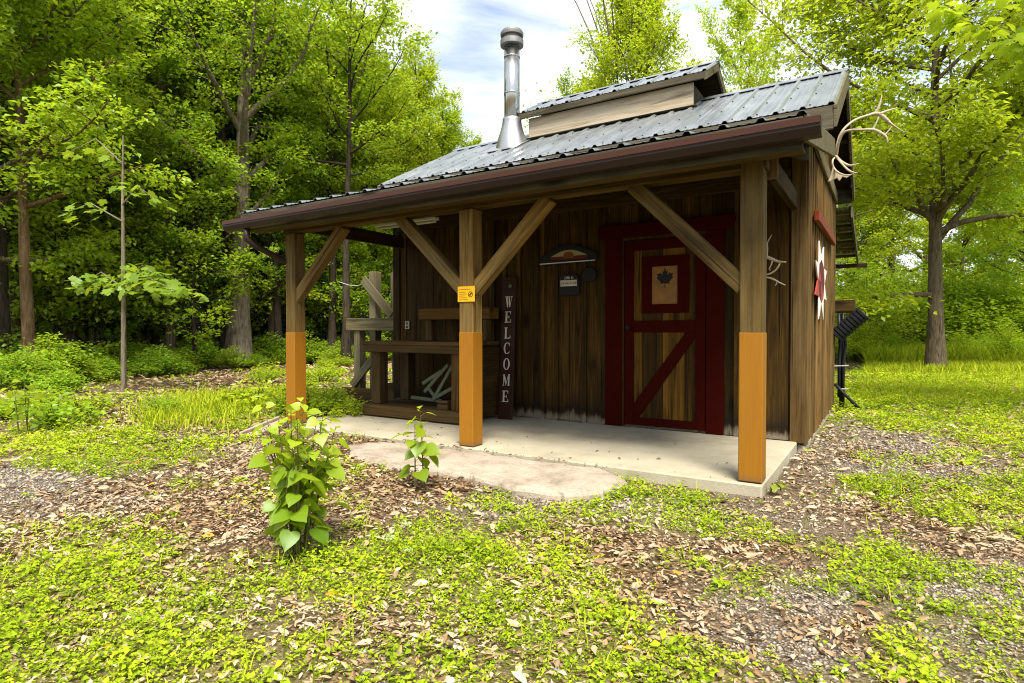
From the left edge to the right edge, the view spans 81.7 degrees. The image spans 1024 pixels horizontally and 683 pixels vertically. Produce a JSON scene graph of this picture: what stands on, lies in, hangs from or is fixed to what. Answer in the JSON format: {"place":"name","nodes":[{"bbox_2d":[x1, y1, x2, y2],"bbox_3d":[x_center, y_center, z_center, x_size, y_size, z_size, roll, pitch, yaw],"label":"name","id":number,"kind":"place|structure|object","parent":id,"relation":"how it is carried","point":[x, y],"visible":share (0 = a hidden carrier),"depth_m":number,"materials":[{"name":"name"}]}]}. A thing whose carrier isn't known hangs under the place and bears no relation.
{"place":"outdoors","nodes":[
{"label":"outdoors","id":0,"kind":"place"},
{"bbox_2d":[0,339,1023,682],"bbox_3d":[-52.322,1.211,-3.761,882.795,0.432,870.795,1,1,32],"label":"ground","id":1,"kind":"structure","parent":0,"point":[950,669],"depth_m":2.75,"materials":[{"name":"soil"}]},
{"bbox_2d":[0,372,45,435],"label":"poplar seedling","id":2,"kind":"object","parent":1,"relation":"on","point":[14,397],"visible":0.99,"depth_m":6.14,"materials":[{"name":"green plant"}]},
{"bbox_2d":[0,389,48,419],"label":"plant","id":3,"kind":"object","parent":1,"relation":"on","point":[3,408],"visible":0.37,"depth_m":7.36,"materials":[{"name":"green plant"}]},
{"bbox_2d":[0,346,66,389],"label":"bush","id":4,"kind":"object","parent":1,"relation":"on","point":[5,371],"visible":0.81,"depth_m":10.95,"materials":[{"name":"green plant"}]},
{"bbox_2d":[2,358,75,388],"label":"bush","id":5,"kind":"object","parent":1,"relation":"on","point":[41,371],"visible":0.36,"depth_m":11.06,"materials":[{"name":"green plant"}]},
{"bbox_2d":[0,385,80,411],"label":"plant","id":6,"kind":"object","parent":1,"relation":"on","point":[48,393],"visible":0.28,"depth_m":8.08,"materials":[{"name":"green plant"}]},
{"bbox_2d":[0,134,93,340],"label":"understory tree","id":7,"kind":"object","parent":1,"relation":"on","point":[17,292],"visible":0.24,"depth_m":14.53,"materials":[{"name":"green plant"}]},
{"bbox_2d":[0,331,102,375],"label":"bush","id":8,"kind":"object","parent":1,"relation":"on","point":[58,355],"visible":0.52,"depth_m":12.32,"materials":[{"name":"green plant"}]},
{"bbox_2d":[29,368,95,396],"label":"bush","id":9,"kind":"object","parent":1,"relation":"on","point":[58,380],"visible":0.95,"depth_m":10.37,"materials":[{"name":"green plant"}]},
{"bbox_2d":[10,388,118,429],"bbox_3d":[-5.203,0.754,6.734,0.982,0.437,0.909,0,1,4],"label":"plant","id":10,"kind":"object","parent":1,"relation":"on","point":[56,412],"visible":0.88,"depth_m":6.61,"materials":[{"name":"green plant"}]},
{"bbox_2d":[0,0,134,352],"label":"woodland tree","id":11,"kind":"object","parent":1,"relation":"on","point":[5,325],"visible":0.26,"depth_m":13.43,"materials":[{"name":"green plant"}]},
{"bbox_2d":[0,0,172,282],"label":"woodland tree","id":12,"kind":"object","parent":1,"relation":"on","point":[13,8],"visible":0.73,"depth_m":12.57,"materials":[{"name":"green plant"}]},
{"bbox_2d":[8,205,164,355],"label":"understory tree","id":13,"kind":"object","parent":1,"relation":"on","point":[108,335],"visible":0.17,"depth_m":16.16,"materials":[{"name":"green plant"}]},
{"bbox_2d":[0,0,173,346],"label":"woodland tree","id":14,"kind":"object","parent":1,"relation":"on","point":[17,320],"visible":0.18,"depth_m":14.60,"materials":[{"name":"green plant"}]},
{"bbox_2d":[4,154,170,361],"bbox_3d":[-11.576,-2.004,15.392,4.936,5.714,4.297,0,1,25],"label":"understory tree","id":15,"kind":"object","parent":1,"relation":"on","point":[52,221],"visible":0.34,"depth_m":15.05,"materials":[{"name":"green plant"}]},
{"bbox_2d":[57,389,118,416],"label":"plant","id":16,"kind":"object","parent":1,"relation":"on","point":[95,403],"visible":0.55,"depth_m":7.68,"materials":[{"name":"green plant"}]},
{"bbox_2d":[63,355,114,382],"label":"bush","id":17,"kind":"object","parent":1,"relation":"on","point":[90,369],"visible":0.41,"depth_m":12.74,"materials":[{"name":"green plant"}]},
{"bbox_2d":[13,140,183,344],"bbox_3d":[-11.613,-2.411,16.569,4.484,6.527,3.939,0,1,14],"label":"understory tree","id":18,"kind":"object","parent":1,"relation":"on","point":[96,329],"visible":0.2,"depth_m":16.20,"materials":[{"name":"green plant"}]},
{"bbox_2d":[0,0,198,359],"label":"brown tree","id":19,"kind":"object","parent":1,"relation":"on","point":[28,333],"visible":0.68,"depth_m":12.76,"materials":[{"name":"green plant"}]},
{"bbox_2d":[0,0,214,347],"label":"woodland tree","id":20,"kind":"object","parent":1,"relation":"on","point":[69,335],"visible":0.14,"depth_m":15.91,"materials":[{"name":"green plant"}]},
{"bbox_2d":[86,356,135,380],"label":"bush","id":21,"kind":"object","parent":1,"relation":"on","point":[109,368],"visible":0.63,"depth_m":13.62,"materials":[{"name":"green plant"}]},
{"bbox_2d":[8,4,227,348],"bbox_3d":[-13.378,-6.322,19.927,8.039,14.258,7.863,-1,1,-29],"label":"woodland tree","id":22,"kind":"object","parent":1,"relation":"on","point":[134,333],"visible":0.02,"depth_m":18.86,"materials":[{"name":"green plant"}]},
{"bbox_2d":[58,135,208,390],"bbox_3d":[-7.018,-1.463,10.836,2.967,4.802,1.741,0,1,12],"label":"maple sapling","id":23,"kind":"object","parent":1,"relation":"on","point":[153,280],"visible":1,"depth_m":10.94,"materials":[{"name":"green plant"}]},
{"bbox_2d":[44,173,253,354],"bbox_3d":[-11.042,-2.293,18.436,5.385,6.233,4.687,0,1,16],"label":"understory tree","id":24,"kind":"object","parent":1,"relation":"on","point":[144,332],"visible":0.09,"depth_m":18.23,"materials":[{"name":"green plant"}]},
{"bbox_2d":[126,344,190,377],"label":"bush","id":25,"kind":"object","parent":1,"relation":"on","point":[156,366],"visible":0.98,"depth_m":14.60,"materials":[{"name":"green plant"}]},
{"bbox_2d":[130,393,189,415],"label":"plant","id":26,"kind":"object","parent":1,"relation":"on","point":[172,403],"visible":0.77,"depth_m":7.60,"materials":[{"name":"green plant"}]},
{"bbox_2d":[93,0,247,352],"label":"woodland tree","id":27,"kind":"object","parent":1,"relation":"on","point":[166,59],"visible":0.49,"depth_m":16.58,"materials":[{"name":"green plant"}]},
{"bbox_2d":[97,168,272,370],"bbox_3d":[-9.190,-2.046,17.119,3.993,5.812,3.508,0,1,1],"label":"understory tree","id":28,"kind":"object","parent":1,"relation":"on","point":[200,197],"visible":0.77,"depth_m":16.78,"materials":[{"name":"green plant"}]},
{"bbox_2d":[113,150,256,337],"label":"understory tree","id":29,"kind":"object","parent":1,"relation":"on","point":[180,268],"visible":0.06,"depth_m":18.88,"materials":[{"name":"green plant"}]},
{"bbox_2d":[168,334,223,368],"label":"bush","id":30,"kind":"object","parent":1,"relation":"on","point":[205,347],"visible":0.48,"depth_m":17.53,"materials":[{"name":"green plant"}]},
{"bbox_2d":[126,0,297,346],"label":"woodland tree","id":31,"kind":"object","parent":1,"relation":"on","point":[225,91],"visible":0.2,"depth_m":17.86,"materials":[{"name":"green plant"}]},
{"bbox_2d":[96,0,333,353],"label":"woodland tree","id":32,"kind":"object","parent":1,"relation":"on","point":[252,160],"visible":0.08,"depth_m":18.89,"materials":[{"name":"green plant"}]},
{"bbox_2d":[158,204,285,350],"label":"understory tree","id":33,"kind":"object","parent":1,"relation":"on","point":[255,303],"visible":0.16,"depth_m":20.16,"materials":[{"name":"green plant"}]},
{"bbox_2d":[134,0,310,357],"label":"woodland tree","id":34,"kind":"object","parent":1,"relation":"on","point":[223,330],"visible":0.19,"depth_m":18.56,"materials":[{"name":"green plant"}]},
{"bbox_2d":[208,345,254,369],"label":"bush","id":35,"kind":"object","parent":1,"relation":"on","point":[231,359],"visible":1,"depth_m":17.53,"materials":[{"name":"green plant"}]},
{"bbox_2d":[127,0,353,366],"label":"old tree","id":36,"kind":"object","parent":1,"relation":"on","point":[238,333],"visible":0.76,"depth_m":17.76,"materials":[{"name":"green plant"}]},
{"bbox_2d":[212,378,285,407],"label":"plant","id":37,"kind":"object","parent":1,"relation":"on","point":[257,394],"visible":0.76,"depth_m":8.61,"materials":[{"name":"green plant"}]},
{"bbox_2d":[241,368,285,383],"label":"plant","id":38,"kind":"object","parent":1,"relation":"on","point":[265,375],"visible":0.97,"depth_m":12.75,"materials":[{"name":"green plant"}]},
{"bbox_2d":[208,0,320,342],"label":"woodland tree","id":39,"kind":"object","parent":1,"relation":"on","point":[292,198],"visible":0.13,"depth_m":20.34,"materials":[{"name":"green plant"}]},
{"bbox_2d":[193,1,337,363],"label":"woodland tree","id":40,"kind":"object","parent":1,"relation":"on","point":[277,313],"visible":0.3,"depth_m":19.81,"materials":[{"name":"green plant"}]},
{"bbox_2d":[252,330,285,360],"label":"bush","id":41,"kind":"object","parent":1,"relation":"on","point":[268,347],"visible":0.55,"depth_m":19.67,"materials":[{"name":"green plant"}]},
{"bbox_2d":[252,249,326,344],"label":"understory tree","id":42,"kind":"object","parent":1,"relation":"on","point":[314,328],"visible":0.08,"depth_m":22.52,"materials":[{"name":"green plant"}]},
{"bbox_2d":[261,386,318,415],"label":"plant","id":43,"kind":"object","parent":1,"relation":"on","point":[281,404],"visible":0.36,"depth_m":7.55,"materials":[{"name":"green plant"}]},
{"bbox_2d":[246,397,351,557],"bbox_3d":[-1.064,0.667,2.936,0.515,0.772,0.446,0,1,9],"label":"poplar seedling","id":44,"kind":"object","parent":1,"relation":"on","point":[299,498],"visible":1,"depth_m":2.86,"materials":[{"name":"green plant"}]},
{"bbox_2d":[280,330,329,363],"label":"bush","id":45,"kind":"object","parent":1,"relation":"on","point":[311,354],"visible":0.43,"depth_m":20.18,"materials":[{"name":"green plant"}]},
{"bbox_2d":[215,3,406,296],"bbox_3d":[-8.421,-5.761,22.791,7.206,12.993,7.715,-1,1,-40],"label":"woodland tree","id":46,"kind":"object","parent":1,"relation":"on","point":[299,186],"visible":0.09,"depth_m":20.98,"materials":[{"name":"green plant"}]},
{"bbox_2d":[256,234,365,347],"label":"understory tree","id":47,"kind":"object","parent":1,"relation":"on","point":[283,310],"visible":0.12,"depth_m":22.19,"materials":[{"name":"green plant"}]},
{"bbox_2d":[218,0,417,335],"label":"background tree","id":48,"kind":"object","parent":1,"relation":"on","point":[319,111],"depth_m":23.48,"materials":[{"name":"green plant"}]},
{"bbox_2d":[306,363,343,381],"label":"plant","id":49,"kind":"object","parent":1,"relation":"on","point":[320,373],"visible":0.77,"depth_m":12.85,"materials":[{"name":"green plant"}]},
{"bbox_2d":[265,180,388,340],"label":"understory tree","id":50,"kind":"object","parent":1,"relation":"on","point":[313,293],"visible":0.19,"depth_m":21.40,"materials":[{"name":"green plant"}]},
{"bbox_2d":[306,384,355,408],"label":"plant","id":51,"kind":"object","parent":1,"relation":"on","point":[309,393],"visible":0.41,"depth_m":7.92,"materials":[{"name":"green plant"}]},
{"bbox_2d":[258,0,407,351],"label":"woodland tree","id":52,"kind":"object","parent":1,"relation":"on","point":[332,335],"visible":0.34,"depth_m":20.87,"materials":[{"name":"green plant"}]},
{"bbox_2d":[308,388,359,415],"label":"plant","id":53,"kind":"object","parent":1,"relation":"on","point":[323,403],"visible":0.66,"depth_m":7.59,"materials":[{"name":"green plant"}]},
{"bbox_2d":[249,0,437,365],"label":"woodland tree","id":54,"kind":"object","parent":1,"relation":"on","point":[384,21],"visible":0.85,"depth_m":19.00,"materials":[{"name":"green plant"}]},
{"bbox_2d":[323,395,371,417],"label":"plant","id":55,"kind":"object","parent":1,"relation":"on","point":[340,412],"visible":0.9,"depth_m":7.38,"materials":[{"name":"green plant"}]},
{"bbox_2d":[305,225,392,349],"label":"understory tree","id":56,"kind":"object","parent":1,"relation":"on","point":[386,275],"visible":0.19,"depth_m":22.24,"materials":[{"name":"green plant"}]},
{"bbox_2d":[305,229,392,343],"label":"understory tree","id":57,"kind":"object","parent":1,"relation":"on","point":[338,327],"visible":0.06,"depth_m":22.55,"materials":[{"name":"green plant"}]},
{"bbox_2d":[312,114,388,348],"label":"woodland tree","id":58,"kind":"object","parent":1,"relation":"on","point":[352,189],"visible":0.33,"depth_m":22.03,"materials":[{"name":"green plant"}]},
{"bbox_2d":[342,272,393,402],"bbox_3d":[-1.862,-0.071,9.242,1.238,2.080,1.106,1,1,32],"label":"timber stand","id":59,"kind":"object","parent":1,"relation":"on","point":[374,324],"visible":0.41,"depth_m":9.03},
{"bbox_2d":[305,1,432,317],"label":"background tree","id":60,"kind":"object","parent":1,"relation":"on","point":[395,150],"visible":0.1,"depth_m":22.82,"materials":[{"name":"green plant"}]},
{"bbox_2d":[311,22,444,268],"bbox_3d":[-4.990,-5.404,23.583,4.835,12.329,4.889,1,1,36],"label":"woodland tree","id":61,"kind":"object","parent":1,"relation":"on","point":[408,91],"visible":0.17,"depth_m":23.01,"materials":[{"name":"green plant"}]},
{"bbox_2d":[365,29,445,309],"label":"background tree","id":62,"kind":"object","parent":1,"relation":"on","point":[425,71],"visible":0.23,"depth_m":25.38,"materials":[{"name":"green plant"}]},
{"bbox_2d":[389,405,441,488],"bbox_3d":[-0.679,0.748,4.155,0.299,0.601,0.343,-1,1,-37],"label":"poplar seedling","id":63,"kind":"object","parent":1,"relation":"on","point":[431,450],"visible":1,"depth_m":4.13,"materials":[{"name":"green plant"}]},
{"bbox_2d":[391,83,465,254],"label":"background tree","id":64,"kind":"object","parent":1,"relation":"on","point":[449,118],"visible":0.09,"depth_m":27.41,"materials":[{"name":"green plant"}]},
{"bbox_2d":[447,121,482,149],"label":"background tree","id":65,"kind":"object","parent":1,"relation":"on","point":[471,143],"visible":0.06,"depth_m":28.98,"materials":[{"name":"green plant"}]},
{"bbox_2d":[348,442,627,501],"bbox_3d":[-0.459,1.045,4.877,2.861,0.156,0.826,1,1,32],"label":"stone step","id":66,"kind":"object","parent":1,"relation":"on","point":[515,476],"visible":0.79,"depth_m":4.51,"materials":[{"name":"stone"}]},
{"bbox_2d":[0,365,1023,682],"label":"ground weeds","id":67,"kind":"object","parent":1,"relation":"on","point":[60,441],"visible":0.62,"depth_m":2.67,"materials":[{"name":"plant"}]},
{"bbox_2d":[0,362,1023,682],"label":"fallen leaves","id":68,"kind":"object","parent":1,"relation":"on","point":[462,488],"visible":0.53,"depth_m":3.02,"materials":[{"name":"plant"}]},
{"bbox_2d":[0,341,1023,682],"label":"grass","id":69,"kind":"structure","parent":1,"relation":"on","point":[902,359],"depth_m":9.00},
{"bbox_2d":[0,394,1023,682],"bbox_3d":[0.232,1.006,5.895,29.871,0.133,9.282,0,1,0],"label":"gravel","id":70,"kind":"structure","parent":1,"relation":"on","point":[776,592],"depth_m":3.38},
{"bbox_2d":[222,26,866,483],"bbox_3d":[1.464,-1.681,8.385,5.954,5.664,8.100,1,1,32],"label":"cabin","id":71,"kind":"object","parent":1,"relation":"on","point":[676,198],"visible":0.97,"depth_m":6.21,"materials":[{"name":"brown wood"}]},
{"bbox_2d":[375,216,438,229],"bbox_3d":[-1.252,-1.447,7.000,0.940,0.173,0.090,1,1,32],"label":"strip light","id":72,"kind":"object","parent":71,"relation":"attached to","point":[418,221],"visible":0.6,"depth_m":6.88,"materials":[{"name":"white metal"}]},
{"bbox_2d":[458,286,474,301],"bbox_3d":[-0.413,-0.427,5.332,0.190,0.140,0.007,1,1,32],"label":"yellow notice","id":73,"kind":"object","parent":71,"relation":"attached to","point":[466,293],"visible":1,"depth_m":5.33,"materials":[{"name":"paper"}]},
{"bbox_2d":[540,244,596,266],"bbox_3d":[0.634,-0.991,6.803,0.720,0.250,0.078,1,1,32],"label":"coat rack","id":74,"kind":"object","parent":71,"relation":"attached to","point":[569,253],"visible":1,"depth_m":6.80,"materials":[{"name":"wood"}]},
{"bbox_2d":[559,266,578,295],"bbox_3d":[0.658,-0.703,6.817,0.250,0.343,0.024,1,1,32],"label":"hanging sign","id":75,"kind":"object","parent":74,"relation":"hanging from","point":[569,284],"visible":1,"depth_m":6.81,"materials":[{"name":"black metal"}]},
{"bbox_2d":[624,235,705,430],"bbox_3d":[1.592,-0.087,6.235,0.864,1.990,0.105,1,1,32],"label":"door","id":76,"kind":"structure","parent":71,"relation":"in","point":[660,325],"depth_m":6.25,"materials":[{"name":"brown wood"}]},
{"bbox_2d":[814,241,826,319],"bbox_3d":[3.317,-0.640,6.356,0.012,0.812,1.292,1,1,32],"label":"barn quilt","id":77,"kind":"object","parent":71,"relation":"attached to","point":[820,291],"visible":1,"depth_m":6.26,"materials":[{"name":"white paint"}]},
{"bbox_2d":[833,308,869,341],"bbox_3d":[4.737,-0.235,8.305,0.481,0.476,0.224,1,1,32],"label":"drain tube","id":78,"kind":"object","parent":71,"relation":"attached to","point":[846,327],"visible":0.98,"depth_m":8.23,"materials":[{"name":"black plastic"}]},
{"bbox_2d":[828,95,903,181],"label":"caribou antlers","id":79,"kind":"object","parent":71,"relation":"attached to","point":[835,174],"visible":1,"depth_m":4.72},
{"bbox_2d":[549,64,580,99],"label":"background tree","id":80,"kind":"object","parent":1,"relation":"on","point":[564,83],"visible":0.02,"depth_m":34.89,"materials":[{"name":"green plant"}]},
{"bbox_2d":[523,0,731,133],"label":"loose crowned tree","id":81,"kind":"object","parent":1,"relation":"on","point":[635,35],"visible":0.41,"depth_m":28.51,"materials":[{"name":"green plant"}]},
{"bbox_2d":[693,0,792,92],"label":"background tree","id":82,"kind":"object","parent":1,"relation":"on","point":[728,59],"visible":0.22,"depth_m":39.00,"materials":[{"name":"green plant"}]},
{"bbox_2d":[834,313,859,409],"bbox_3d":[4.781,0.281,8.409,0.353,1.366,0.220,1,1,38],"label":"metal stand","id":83,"kind":"object","parent":1,"relation":"on","point":[839,385],"visible":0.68,"depth_m":8.46,"materials":[{"name":"black plastic"}]},
{"bbox_2d":[807,74,908,281],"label":"background tree","id":84,"kind":"object","parent":1,"relation":"on","point":[865,231],"visible":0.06,"depth_m":27.71,"materials":[{"name":"green plant"}]},
{"bbox_2d":[705,0,1023,367],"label":"maple tree","id":85,"kind":"object","parent":1,"relation":"on","point":[985,125],"visible":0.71,"depth_m":16.35,"materials":[{"name":"green plant"}]},
{"bbox_2d":[835,318,896,361],"bbox_3d":[12.505,-0.126,21.138,2.141,1.689,2.285,1,1,29],"label":"bush","id":86,"kind":"object","parent":1,"relation":"on","point":[860,339],"visible":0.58,"depth_m":20.95,"materials":[{"name":"green plant"}]},
{"bbox_2d":[835,275,925,359],"bbox_3d":[13.533,-0.941,22.558,4.213,3.322,4.495,0,1,22],"label":"bush","id":87,"kind":"object","parent":1,"relation":"on","point":[875,319],"visible":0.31,"depth_m":21.81,"materials":[{"name":"green plant"}]},
{"bbox_2d":[835,245,927,356],"bbox_3d":[15.006,-1.779,25.406,6.241,4.922,6.659,0,1,25],"label":"bush","id":88,"kind":"object","parent":1,"relation":"on","point":[868,281],"visible":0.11,"depth_m":25.07,"materials":[{"name":"green plant"}]},
{"bbox_2d":[835,123,950,289],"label":"background tree","id":89,"kind":"object","parent":1,"relation":"on","point":[879,241],"visible":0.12,"depth_m":26.77,"materials":[{"name":"green plant"}]},
{"bbox_2d":[844,96,967,292],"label":"background tree","id":90,"kind":"object","parent":1,"relation":"on","point":[919,231],"visible":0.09,"depth_m":29.25,"materials":[{"name":"green plant"}]},
{"bbox_2d":[876,253,976,306],"bbox_3d":[17.730,-1.598,25.646,6.129,4.531,5.745,0,1,-19],"label":"bush","id":91,"kind":"object","parent":1,"relation":"on","point":[918,277],"visible":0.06,"depth_m":25.41,"materials":[{"name":"green plant"}]},
{"bbox_2d":[859,97,997,283],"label":"background tree","id":92,"kind":"object","parent":1,"relation":"on","point":[921,256],"visible":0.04,"depth_m":37.97,"materials":[{"name":"green plant"}]},
{"bbox_2d":[884,258,1007,345],"bbox_3d":[16.755,-1.228,23.155,5.246,3.878,4.917,0,1,-19],"label":"bush","id":93,"kind":"object","parent":1,"relation":"on","point":[925,310],"visible":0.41,"depth_m":22.28,"materials":[{"name":"green plant"}]},
{"bbox_2d":[903,262,1023,343],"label":"bush","id":94,"kind":"object","parent":1,"relation":"on","point":[957,302],"visible":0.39,"depth_m":22.12,"materials":[{"name":"green plant"}]},
{"bbox_2d":[916,121,1010,291],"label":"background tree","id":95,"kind":"object","parent":1,"relation":"on","point":[948,254],"visible":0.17,"depth_m":27.45,"materials":[{"name":"green plant"}]},
{"bbox_2d":[946,328,988,353],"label":"bush","id":96,"kind":"object","parent":1,"relation":"on","point":[957,342],"visible":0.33,"depth_m":20.10,"materials":[{"name":"green plant"}]},
{"bbox_2d":[917,0,1023,130],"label":"maple tree","id":97,"kind":"object","parent":1,"relation":"on","point":[1013,44],"visible":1,"depth_m":8.18,"materials":[{"name":"green plant"}]},
{"bbox_2d":[942,156,1023,283],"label":"background tree","id":98,"kind":"object","parent":1,"relation":"on","point":[957,245],"visible":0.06,"depth_m":32.38,"materials":[{"name":"green plant"}]},
{"bbox_2d":[951,71,1023,305],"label":"leaning tree","id":99,"kind":"object","parent":1,"relation":"on","point":[1010,201],"visible":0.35,"depth_m":21.56,"materials":[{"name":"green plant"}]},
{"bbox_2d":[953,117,1023,288],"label":"background tree","id":100,"kind":"object","parent":1,"relation":"on","point":[1019,239],"visible":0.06,"depth_m":26.50,"materials":[{"name":"green plant"}]},
{"bbox_2d":[960,260,1023,341],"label":"bush","id":101,"kind":"object","parent":1,"relation":"on","point":[1010,289],"visible":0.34,"depth_m":22.00,"materials":[{"name":"green plant"}]},
{"bbox_2d":[971,316,1023,357],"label":"bush","id":102,"kind":"object","parent":1,"relation":"on","point":[1008,340],"visible":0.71,"depth_m":19.50,"materials":[{"name":"green plant"}]},
{"bbox_2d":[51,0,1022,323],"label":"sky","id":103,"kind":"structure","parent":0,"point":[467,40],"materials":[{"name":"white"}]},
{"bbox_2d":[288,414,796,497],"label":"porch pavement","id":104,"kind":"structure","parent":0,"point":[691,459],"depth_m":5.38,"materials":[{"name":"concrete"}]},
{"bbox_2d":[361,307,498,423],"bbox_3d":[-1.004,0.245,7.283,1.568,1.318,0.808,1,1,32],"label":"workbench","id":105,"kind":"object","parent":104,"relation":"on","point":[405,405],"visible":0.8,"depth_m":7.12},
{"bbox_2d":[411,364,450,401],"bbox_3d":[-0.988,0.515,7.399,0.698,0.492,0.061,1,1,32],"label":"folded frame","id":106,"kind":"object","parent":105,"relation":"on","point":[436,395],"visible":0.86,"depth_m":7.36,"materials":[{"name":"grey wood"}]},
{"bbox_2d":[498,276,516,418],"bbox_3d":[-0.052,0.067,7.123,0.196,1.714,0.296,0,1,16],"label":"welcome sign","id":107,"kind":"object","parent":104,"relation":"on","point":[507,357],"visible":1,"depth_m":7.11,"materials":[{"name":"black wood"}]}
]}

